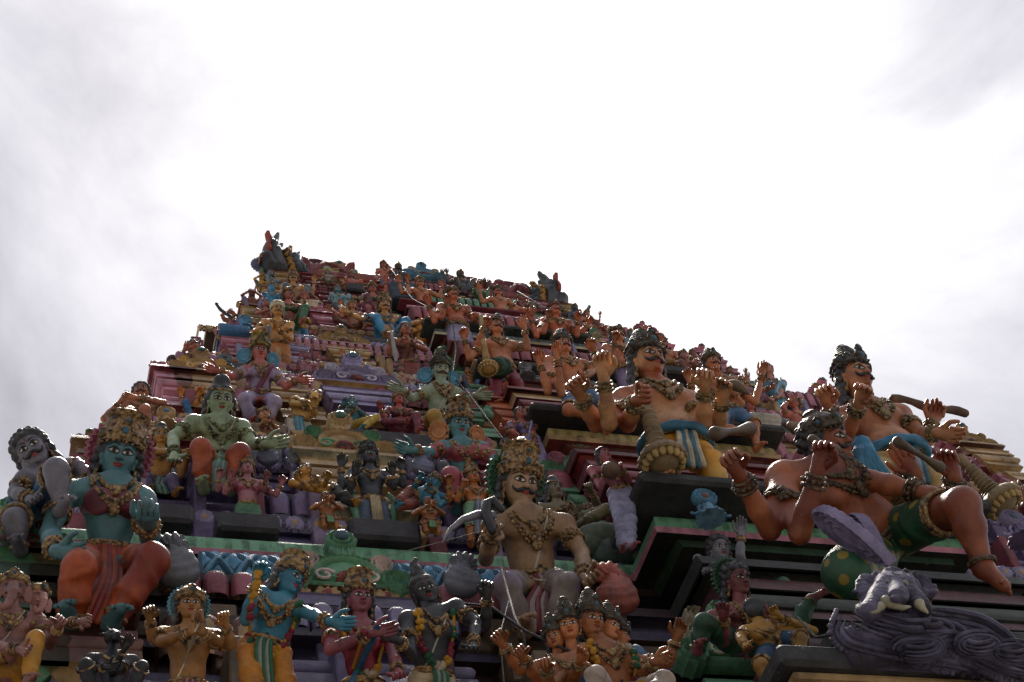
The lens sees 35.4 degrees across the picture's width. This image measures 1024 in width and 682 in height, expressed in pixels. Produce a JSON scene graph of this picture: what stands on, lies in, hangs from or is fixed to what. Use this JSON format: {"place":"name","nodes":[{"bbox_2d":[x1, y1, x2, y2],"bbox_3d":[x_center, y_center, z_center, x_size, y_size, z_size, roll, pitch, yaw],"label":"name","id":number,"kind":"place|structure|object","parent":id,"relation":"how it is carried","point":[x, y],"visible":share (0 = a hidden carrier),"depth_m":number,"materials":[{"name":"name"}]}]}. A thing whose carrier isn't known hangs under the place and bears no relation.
{"place":"outdoors","nodes":[
{"label":"outdoors","id":0,"kind":"place"},
{"bbox_2d":[0,0,1023,498],"label":"sky","id":1,"kind":"structure","parent":0,"point":[784,184],"materials":[{"name":"white"}]},
{"label":"ground","id":2,"kind":"structure","parent":0,"visible":0},
{"bbox_2d":[0,230,1023,681],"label":"temple tower","id":3,"kind":"structure","parent":2,"relation":"on","point":[652,586],"depth_m":9.12,"materials":[{"name":"paint"}]},
{"bbox_2d":[0,426,88,558],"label":"statue","id":4,"kind":"object","parent":3,"relation":"on","point":[45,473],"visible":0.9,"depth_m":7.65,"materials":[{"name":"paint"}]},
{"bbox_2d":[0,566,91,681],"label":"statue","id":5,"kind":"object","parent":3,"relation":"on","point":[26,637],"visible":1,"depth_m":6.00,"materials":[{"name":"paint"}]},
{"bbox_2d":[39,406,170,632],"bbox_3d":[-1.930,0.825,7.590,0.569,1.604,0.822,6,-52,-17],"label":"statue","id":6,"kind":"object","parent":3,"relation":"on","point":[111,574],"visible":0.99,"depth_m":7.45,"materials":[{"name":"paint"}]},
{"bbox_2d":[76,621,148,681],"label":"statue","id":7,"kind":"object","parent":3,"relation":"on","point":[111,663],"visible":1,"depth_m":5.68,"materials":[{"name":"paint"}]},
{"bbox_2d":[100,381,167,422],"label":"statue","id":8,"kind":"object","parent":3,"relation":"on","point":[139,397],"visible":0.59,"depth_m":11.07,"materials":[{"name":"paint"}]},
{"bbox_2d":[147,422,190,497],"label":"statue","id":9,"kind":"object","parent":3,"relation":"on","point":[162,478],"visible":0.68,"depth_m":9.77,"materials":[{"name":"paint"}]},
{"bbox_2d":[142,583,236,681],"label":"statue","id":10,"kind":"object","parent":3,"relation":"on","point":[188,639],"visible":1,"depth_m":6.22,"materials":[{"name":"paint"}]},
{"bbox_2d":[177,385,204,413],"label":"statue","id":11,"kind":"object","parent":3,"relation":"on","point":[199,393],"visible":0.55,"depth_m":11.63,"materials":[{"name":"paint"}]},
{"bbox_2d":[175,339,217,359],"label":"statue","id":12,"kind":"object","parent":3,"relation":"on","point":[190,345],"visible":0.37,"depth_m":12.99,"materials":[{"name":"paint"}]},
{"bbox_2d":[166,374,290,496],"bbox_3d":[-1.812,0.581,9.851,0.664,1.200,0.620,33,-64,-32],"label":"statue","id":13,"kind":"object","parent":3,"relation":"on","point":[226,440],"visible":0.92,"depth_m":9.91,"materials":[{"name":"paint"}]},
{"bbox_2d":[218,308,243,325],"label":"statue","id":14,"kind":"object","parent":3,"relation":"on","point":[228,319],"visible":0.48,"depth_m":14.93,"materials":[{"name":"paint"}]},
{"bbox_2d":[215,323,249,352],"bbox_3d":[-2.528,0.011,14.505,0.269,0.100,0.350,6,-52,-17],"label":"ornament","id":15,"kind":"object","parent":3,"relation":"on","point":[234,330],"visible":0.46,"depth_m":14.39,"materials":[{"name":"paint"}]},
{"bbox_2d":[215,455,287,513],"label":"statue","id":16,"kind":"object","parent":3,"relation":"on","point":[246,485],"visible":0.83,"depth_m":9.22,"materials":[{"name":"paint"}]},
{"bbox_2d":[240,288,263,306],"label":"statue","id":17,"kind":"object","parent":3,"relation":"on","point":[251,298],"visible":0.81,"depth_m":16.42,"materials":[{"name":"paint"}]},
{"bbox_2d":[202,330,313,422],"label":"statue","id":18,"kind":"object","parent":3,"relation":"on","point":[259,370],"visible":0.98,"depth_m":12.21,"materials":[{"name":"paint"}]},
{"bbox_2d":[251,253,264,273],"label":"statue","id":19,"kind":"object","parent":3,"relation":"on","point":[255,266],"visible":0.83,"depth_m":19.21,"materials":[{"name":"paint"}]},
{"bbox_2d":[254,298,270,318],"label":"statue","id":20,"kind":"object","parent":3,"relation":"on","point":[263,311],"visible":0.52,"depth_m":15.71,"materials":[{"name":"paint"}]},
{"bbox_2d":[253,273,272,293],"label":"statue","id":21,"kind":"object","parent":3,"relation":"on","point":[261,277],"visible":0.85,"depth_m":17.84,"materials":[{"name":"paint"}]},
{"bbox_2d":[250,405,288,433],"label":"statue","id":22,"kind":"object","parent":3,"relation":"on","point":[264,423],"visible":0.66,"depth_m":11.27,"materials":[{"name":"paint"}]},
{"bbox_2d":[261,283,279,302],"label":"statue","id":23,"kind":"object","parent":3,"relation":"on","point":[270,294],"visible":0.47,"depth_m":16.87,"materials":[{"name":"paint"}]},
{"bbox_2d":[251,300,294,363],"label":"statue","id":24,"kind":"object","parent":3,"relation":"on","point":[282,331],"visible":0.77,"depth_m":14.20,"materials":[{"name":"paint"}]},
{"bbox_2d":[270,286,309,331],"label":"statue","id":25,"kind":"object","parent":3,"relation":"on","point":[291,309],"visible":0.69,"depth_m":15.53,"materials":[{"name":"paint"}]},
{"bbox_2d":[235,548,357,681],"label":"statue","id":26,"kind":"object","parent":3,"relation":"on","point":[274,611],"visible":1,"depth_m":6.39,"materials":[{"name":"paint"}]},
{"bbox_2d":[279,269,317,303],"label":"statue","id":27,"kind":"object","parent":3,"relation":"on","point":[292,277],"visible":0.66,"depth_m":17.01,"materials":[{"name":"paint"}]},
{"bbox_2d":[294,308,311,334],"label":"statue","id":28,"kind":"object","parent":3,"relation":"on","point":[302,329],"visible":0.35,"depth_m":15.57,"materials":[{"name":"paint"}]},
{"bbox_2d":[284,389,322,433],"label":"statue","id":29,"kind":"object","parent":3,"relation":"on","point":[304,412],"visible":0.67,"depth_m":11.68,"materials":[{"name":"paint"}]},
{"bbox_2d":[293,292,322,308],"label":"statue","id":30,"kind":"object","parent":3,"relation":"on","point":[314,303],"visible":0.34,"depth_m":16.69,"materials":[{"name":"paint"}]},
{"bbox_2d":[296,349,320,371],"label":"statue","id":31,"kind":"object","parent":3,"relation":"on","point":[306,363],"visible":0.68,"depth_m":13.62,"materials":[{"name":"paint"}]},
{"bbox_2d":[288,463,362,507],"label":"statue","id":32,"kind":"object","parent":3,"relation":"on","point":[304,480],"visible":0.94,"depth_m":9.41,"materials":[{"name":"paint"}]},
{"bbox_2d":[309,491,343,530],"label":"statue","id":33,"kind":"object","parent":3,"relation":"on","point":[328,518],"visible":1,"depth_m":8.82,"materials":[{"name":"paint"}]},
{"bbox_2d":[321,269,335,284],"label":"statue","id":34,"kind":"object","parent":3,"relation":"on","point":[328,278],"visible":1,"depth_m":18.72,"materials":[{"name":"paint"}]},
{"bbox_2d":[328,284,350,307],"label":"statue","id":35,"kind":"object","parent":3,"relation":"on","point":[335,296],"visible":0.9,"depth_m":17.34,"materials":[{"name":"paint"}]},
{"bbox_2d":[326,298,371,329],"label":"statue","id":36,"kind":"object","parent":3,"relation":"on","point":[352,322],"visible":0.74,"depth_m":16.21,"materials":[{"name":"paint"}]},
{"bbox_2d":[343,270,362,284],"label":"statue","id":37,"kind":"object","parent":3,"relation":"on","point":[349,278],"visible":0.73,"depth_m":18.67,"materials":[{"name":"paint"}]},
{"bbox_2d":[336,395,379,429],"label":"statue","id":38,"kind":"object","parent":3,"relation":"on","point":[364,420],"visible":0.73,"depth_m":11.60,"materials":[{"name":"paint"}]},
{"bbox_2d":[321,565,406,681],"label":"statue","id":39,"kind":"object","parent":3,"relation":"on","point":[361,645],"visible":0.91,"depth_m":6.33,"materials":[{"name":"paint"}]},
{"bbox_2d":[360,296,375,312],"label":"statue","id":40,"kind":"object","parent":3,"relation":"on","point":[366,306],"visible":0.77,"depth_m":17.09,"materials":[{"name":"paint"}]},
{"bbox_2d":[337,439,406,520],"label":"statue","id":41,"kind":"object","parent":3,"relation":"on","point":[368,475],"visible":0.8,"depth_m":9.60,"materials":[{"name":"paint"}]},
{"bbox_2d":[359,274,391,310],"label":"statue","id":42,"kind":"object","parent":3,"relation":"on","point":[372,290],"visible":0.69,"depth_m":17.56,"materials":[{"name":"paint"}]},
{"bbox_2d":[338,291,428,341],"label":"statue","id":43,"kind":"object","parent":3,"relation":"on","point":[382,318],"visible":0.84,"depth_m":15.81,"materials":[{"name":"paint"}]},
{"bbox_2d":[375,260,393,288],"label":"statue","id":44,"kind":"object","parent":3,"relation":"on","point":[383,269],"visible":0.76,"depth_m":19.32,"materials":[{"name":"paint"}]},
{"bbox_2d":[376,390,425,433],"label":"statue","id":45,"kind":"object","parent":3,"relation":"on","point":[401,414],"visible":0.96,"depth_m":11.87,"materials":[{"name":"paint"}]},
{"bbox_2d":[390,261,411,280],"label":"statue","id":46,"kind":"object","parent":3,"relation":"on","point":[398,268],"visible":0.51,"depth_m":19.30,"materials":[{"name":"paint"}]},
{"bbox_2d":[392,362,416,385],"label":"statue","id":47,"kind":"object","parent":3,"relation":"on","point":[401,375],"visible":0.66,"depth_m":13.54,"materials":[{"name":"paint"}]},
{"bbox_2d":[386,322,428,383],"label":"statue","id":48,"kind":"object","parent":3,"relation":"on","point":[407,344],"visible":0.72,"depth_m":14.33,"materials":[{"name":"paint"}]},
{"bbox_2d":[395,274,443,299],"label":"statue","id":49,"kind":"object","parent":3,"relation":"on","point":[418,290],"visible":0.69,"depth_m":17.46,"materials":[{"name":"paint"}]},
{"bbox_2d":[411,317,429,346],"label":"statue","id":50,"kind":"object","parent":3,"relation":"on","point":[416,331],"visible":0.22,"depth_m":16.17,"materials":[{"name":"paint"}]},
{"bbox_2d":[394,471,448,510],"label":"statue","id":51,"kind":"object","parent":3,"relation":"on","point":[412,496],"visible":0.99,"depth_m":9.54,"materials":[{"name":"paint"}]},
{"bbox_2d":[411,496,445,536],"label":"statue","id":52,"kind":"object","parent":3,"relation":"on","point":[429,511],"visible":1,"depth_m":9.03,"materials":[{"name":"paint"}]},
{"bbox_2d":[380,557,493,681],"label":"statue","id":53,"kind":"object","parent":3,"relation":"on","point":[425,639],"visible":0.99,"depth_m":6.55,"materials":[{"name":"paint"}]},
{"bbox_2d":[387,347,493,438],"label":"statue","id":54,"kind":"object","parent":3,"relation":"on","point":[438,376],"visible":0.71,"depth_m":12.60,"materials":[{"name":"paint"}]},
{"bbox_2d":[393,395,497,515],"bbox_3d":[-0.330,0.717,10.245,0.531,1.212,0.722,-38,-53,19],"label":"statue","id":55,"kind":"object","parent":3,"relation":"on","point":[462,446],"visible":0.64,"depth_m":10.42,"materials":[{"name":"paint"}]},
{"bbox_2d":[422,285,478,341],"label":"statue","id":56,"kind":"object","parent":3,"relation":"on","point":[453,310],"visible":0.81,"depth_m":15.47,"materials":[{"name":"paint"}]},
{"bbox_2d":[440,268,487,294],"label":"statue","id":57,"kind":"object","parent":3,"relation":"on","point":[460,281],"visible":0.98,"depth_m":19.37,"materials":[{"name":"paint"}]},
{"bbox_2d":[445,462,489,547],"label":"statue","id":58,"kind":"object","parent":3,"relation":"on","point":[471,489],"visible":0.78,"depth_m":9.60,"materials":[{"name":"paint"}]},
{"bbox_2d":[391,269,545,480],"bbox_3d":[-0.604,0.016,14.613,0.263,7.976,4.269,-5,-50,-8],"label":"cable","id":59,"kind":"object","parent":3,"relation":"hanging from","point":[454,365],"visible":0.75,"depth_m":13.24,"materials":[{"name":"paint"}]},
{"bbox_2d":[460,367,480,387],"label":"statue","id":60,"kind":"object","parent":3,"relation":"on","point":[466,378],"visible":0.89,"depth_m":14.26,"materials":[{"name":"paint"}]},
{"bbox_2d":[471,281,490,299],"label":"statue","id":61,"kind":"object","parent":3,"relation":"on","point":[474,291],"visible":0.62,"depth_m":19.22,"materials":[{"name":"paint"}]},
{"bbox_2d":[477,338,498,377],"bbox_3d":[-0.225,0.121,13.449,0.184,0.421,0.184,6,-52,-17],"label":"mace","id":62,"kind":"object","parent":3,"relation":"on","point":[488,366],"visible":1,"depth_m":13.30,"materials":[{"name":"paint"}]},
{"bbox_2d":[458,313,530,402],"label":"statue","id":63,"kind":"object","parent":3,"relation":"on","point":[491,329],"visible":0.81,"depth_m":13.79,"materials":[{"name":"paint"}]},
{"bbox_2d":[491,356,513,378],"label":"shorts","id":64,"kind":"object","parent":63,"relation":"on","point":[505,367],"visible":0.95,"depth_m":13.39,"materials":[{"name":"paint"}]},
{"bbox_2d":[476,283,536,315],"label":"statue","id":65,"kind":"object","parent":3,"relation":"on","point":[497,299],"visible":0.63,"depth_m":17.71,"materials":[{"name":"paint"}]},
{"bbox_2d":[464,602,570,651],"bbox_3d":[0.151,1.189,6.641,0.829,0.834,0.246,-20,-50,5],"label":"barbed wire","id":66,"kind":"object","parent":3,"relation":"attached to","point":[518,625],"visible":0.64,"depth_m":6.60,"materials":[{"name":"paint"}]},
{"bbox_2d":[500,566,525,646],"bbox_3d":[0.000,1.157,6.998,0.028,0.953,0.545,-9,-49,-4],"label":"rod","id":67,"kind":"object","parent":66,"relation":"attached to","point":[512,606],"visible":0.82,"depth_m":6.90,"materials":[{"name":"paint"}]},
{"bbox_2d":[500,407,546,460],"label":"statue","id":68,"kind":"object","parent":3,"relation":"on","point":[521,426],"visible":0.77,"depth_m":11.43,"materials":[{"name":"paint"}]},
{"bbox_2d":[514,293,532,307],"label":"statue","id":69,"kind":"object","parent":3,"relation":"on","point":[521,302],"visible":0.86,"depth_m":18.98,"materials":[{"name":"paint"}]},
{"bbox_2d":[477,436,600,639],"bbox_3d":[0.075,1.042,8.339,0.734,1.495,0.751,6,-52,-17],"label":"statue","id":70,"kind":"object","parent":3,"relation":"on","point":[530,530],"visible":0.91,"depth_m":8.47,"materials":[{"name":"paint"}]},
{"bbox_2d":[442,510,496,543],"bbox_3d":[-0.207,0.901,7.753,0.304,0.234,0.048,6,-52,-17],"label":"blade","id":71,"kind":"object","parent":70,"relation":"attached to","point":[472,516],"visible":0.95,"depth_m":7.78,"materials":[{"name":"paint"}]},
{"bbox_2d":[481,496,504,534],"bbox_3d":[-0.089,0.850,7.822,0.130,0.250,0.058,6,-52,-17],"label":"sickle handle","id":72,"kind":"object","parent":70,"relation":"attached to","point":[489,504],"visible":1,"depth_m":7.81,"materials":[{"name":"paint"}]},
{"bbox_2d":[524,300,593,351],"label":"statue","id":73,"kind":"object","parent":3,"relation":"on","point":[553,320],"visible":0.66,"depth_m":15.86,"materials":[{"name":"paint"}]},
{"bbox_2d":[532,327,610,434],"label":"statue","id":74,"kind":"object","parent":3,"relation":"on","point":[560,367],"visible":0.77,"depth_m":11.68,"materials":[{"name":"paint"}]},
{"bbox_2d":[539,475,611,541],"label":"statue","id":75,"kind":"object","parent":3,"relation":"on","point":[593,511],"visible":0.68,"depth_m":9.78,"materials":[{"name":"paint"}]},
{"bbox_2d":[571,534,601,557],"bbox_3d":[0.457,1.199,9.407,0.252,0.131,0.161,6,-52,-17],"label":"rock","id":76,"kind":"object","parent":3,"relation":"on","point":[592,542],"visible":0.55,"depth_m":9.35,"materials":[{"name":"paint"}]},
{"bbox_2d":[579,522,614,539],"bbox_3d":[0.534,1.173,9.475,0.364,0.189,0.233,6,-52,-17],"label":"rock","id":77,"kind":"object","parent":76,"relation":"on","point":[603,530],"visible":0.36,"depth_m":9.39,"materials":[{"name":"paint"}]},
{"bbox_2d":[490,587,686,681],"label":"statue","id":78,"kind":"object","parent":3,"relation":"on","point":[590,630],"visible":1,"depth_m":6.33,"materials":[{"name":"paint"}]},
{"bbox_2d":[591,319,609,336],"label":"statue","id":79,"kind":"object","parent":3,"relation":"on","point":[601,329],"visible":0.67,"depth_m":18.28,"materials":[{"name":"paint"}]},
{"bbox_2d":[586,446,640,553],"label":"statue","id":80,"kind":"object","parent":3,"relation":"on","point":[622,507],"visible":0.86,"depth_m":9.04,"materials":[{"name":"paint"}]},
{"bbox_2d":[601,459,620,478],"bbox_3d":[0.555,0.721,9.020,0.106,0.109,0.109,6,-52,-17],"label":"pot","id":81,"kind":"object","parent":80,"relation":"on","point":[611,469],"visible":1,"depth_m":8.98,"materials":[{"name":"paint"}]},
{"bbox_2d":[593,537,634,563],"bbox_3d":[0.590,1.226,9.430,0.280,0.145,0.179,6,-52,-17],"label":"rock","id":82,"kind":"object","parent":3,"relation":"on","point":[605,552],"visible":0.55,"depth_m":9.36,"materials":[{"name":"paint"}]},
{"bbox_2d":[601,323,648,386],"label":"statue","id":83,"kind":"object","parent":3,"relation":"on","point":[616,346],"visible":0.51,"depth_m":14.18,"materials":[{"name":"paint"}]},
{"bbox_2d":[565,327,732,477],"bbox_3d":[0.802,0.251,9.608,1.144,1.544,0.695,28,-61,-30],"label":"statue","id":84,"kind":"object","parent":3,"relation":"on","point":[688,419],"visible":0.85,"depth_m":9.52,"materials":[{"name":"paint"}]},
{"bbox_2d":[720,379,750,394],"bbox_3d":[1.325,0.278,9.585,0.180,0.121,0.069,6,-52,-17],"label":"blade","id":85,"kind":"object","parent":84,"relation":"attached to","point":[739,387],"visible":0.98,"depth_m":9.57,"materials":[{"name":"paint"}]},
{"bbox_2d":[634,388,687,473],"bbox_3d":[0.807,0.499,9.284,0.295,0.694,0.295,6,-52,-17],"label":"mace","id":86,"kind":"object","parent":3,"relation":"on","point":[659,452],"visible":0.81,"depth_m":9.02,"materials":[{"name":"paint"}]},
{"bbox_2d":[657,332,693,367],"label":"statue","id":87,"kind":"object","parent":3,"relation":"on","point":[670,356],"visible":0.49,"depth_m":16.75,"materials":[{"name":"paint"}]},
{"bbox_2d":[674,348,701,374],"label":"statue","id":88,"kind":"object","parent":3,"relation":"on","point":[683,361],"visible":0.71,"depth_m":16.30,"materials":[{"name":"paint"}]},
{"bbox_2d":[682,347,768,452],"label":"statue","id":89,"kind":"object","parent":3,"relation":"on","point":[710,360],"visible":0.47,"depth_m":12.06,"materials":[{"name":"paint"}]},
{"bbox_2d":[693,515,789,580],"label":"statue","id":90,"kind":"object","parent":3,"relation":"on","point":[717,545],"visible":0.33,"depth_m":8.66,"materials":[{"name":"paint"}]},
{"bbox_2d":[736,369,759,399],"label":"statue","id":91,"kind":"object","parent":3,"relation":"on","point":[746,377],"visible":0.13,"depth_m":14.42,"materials":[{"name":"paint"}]},
{"bbox_2d":[690,556,828,656],"bbox_3d":[1.064,1.218,7.427,0.753,0.684,0.420,14,-55,-22],"label":"statue","id":92,"kind":"object","parent":3,"relation":"on","point":[721,623],"visible":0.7,"depth_m":7.38,"materials":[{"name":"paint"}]},
{"bbox_2d":[743,400,781,425],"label":"statue","id":93,"kind":"object","parent":3,"relation":"on","point":[770,419],"visible":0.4,"depth_m":13.73,"materials":[{"name":"paint"}]},
{"bbox_2d":[754,362,789,410],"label":"statue","id":94,"kind":"object","parent":3,"relation":"on","point":[773,387],"visible":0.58,"depth_m":15.60,"materials":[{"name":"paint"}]},
{"bbox_2d":[735,597,818,678],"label":"statue","id":95,"kind":"object","parent":3,"relation":"on","point":[766,635],"visible":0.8,"depth_m":6.71,"materials":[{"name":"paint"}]},
{"bbox_2d":[780,394,803,433],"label":"statue","id":96,"kind":"object","parent":3,"relation":"on","point":[793,405],"visible":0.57,"depth_m":14.21,"materials":[{"name":"paint"}]},
{"bbox_2d":[796,616,873,650],"bbox_3d":[1.250,1.141,6.287,0.046,0.610,0.518,0,-51,-12],"label":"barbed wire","id":97,"kind":"object","parent":3,"relation":"attached to","point":[810,630],"visible":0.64,"depth_m":6.40,"materials":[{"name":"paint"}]},
{"bbox_2d":[719,407,1011,602],"bbox_3d":[1.674,0.714,7.546,1.650,1.380,0.788,31,-62,-31],"label":"statue","id":98,"kind":"object","parent":3,"relation":"on","point":[920,517],"visible":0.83,"depth_m":7.47,"materials":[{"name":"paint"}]},
{"bbox_2d":[708,421,756,441],"bbox_3d":[1.043,0.426,7.583,0.378,0.280,0.072,28,-61,-30],"label":"horn pipe","id":99,"kind":"object","parent":98,"relation":"attached to","point":[717,433],"visible":1,"depth_m":7.54,"materials":[{"name":"paint"}]},
{"bbox_2d":[811,504,895,566],"bbox_3d":[1.479,0.854,6.979,0.269,0.388,0.139,6,-52,-17],"label":"cloth end","id":100,"kind":"object","parent":98,"relation":"attached to","point":[842,529],"visible":1,"depth_m":6.96,"materials":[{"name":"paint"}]},
{"bbox_2d":[848,513,885,546],"bbox_3d":[1.564,0.866,7.102,0.074,0.297,0.122,6,-52,-17],"label":"cloth end","id":101,"kind":"object","parent":98,"relation":"attached to","point":[864,521],"visible":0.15,"depth_m":7.09,"materials":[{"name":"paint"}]},
{"bbox_2d":[892,436,945,472],"bbox_3d":[1.983,0.554,7.826,0.365,0.066,0.058,28,-61,-30],"label":"rod","id":102,"kind":"object","parent":98,"relation":"attached to","point":[901,443],"visible":1,"depth_m":7.81,"materials":[{"name":"paint"}]},
{"bbox_2d":[814,343,966,486],"bbox_3d":[2.356,0.493,10.187,1.172,1.617,0.636,22,-58,-27],"label":"statue","id":103,"kind":"object","parent":3,"relation":"on","point":[874,424],"visible":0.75,"depth_m":10.09,"materials":[{"name":"paint"}]},
{"bbox_2d":[889,394,968,417],"bbox_3d":[2.777,0.431,10.692,0.569,0.142,0.064,6,-52,-17],"label":"staff","id":104,"kind":"object","parent":103,"relation":"attached to","point":[950,409],"visible":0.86,"depth_m":10.66,"materials":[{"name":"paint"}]},
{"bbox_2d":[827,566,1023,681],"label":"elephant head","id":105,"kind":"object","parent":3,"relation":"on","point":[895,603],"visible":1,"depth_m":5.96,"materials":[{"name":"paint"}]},
{"bbox_2d":[958,453,1022,520],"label":"mace","id":106,"kind":"object","parent":3,"relation":"on","point":[1000,497],"visible":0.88,"depth_m":9.69,"materials":[{"name":"paint"}]},
{"bbox_2d":[1011,480,1023,515],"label":"statue","id":107,"kind":"object","parent":3,"relation":"on","point":[1020,509],"visible":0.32,"depth_m":12.27,"materials":[{"name":"paint"}]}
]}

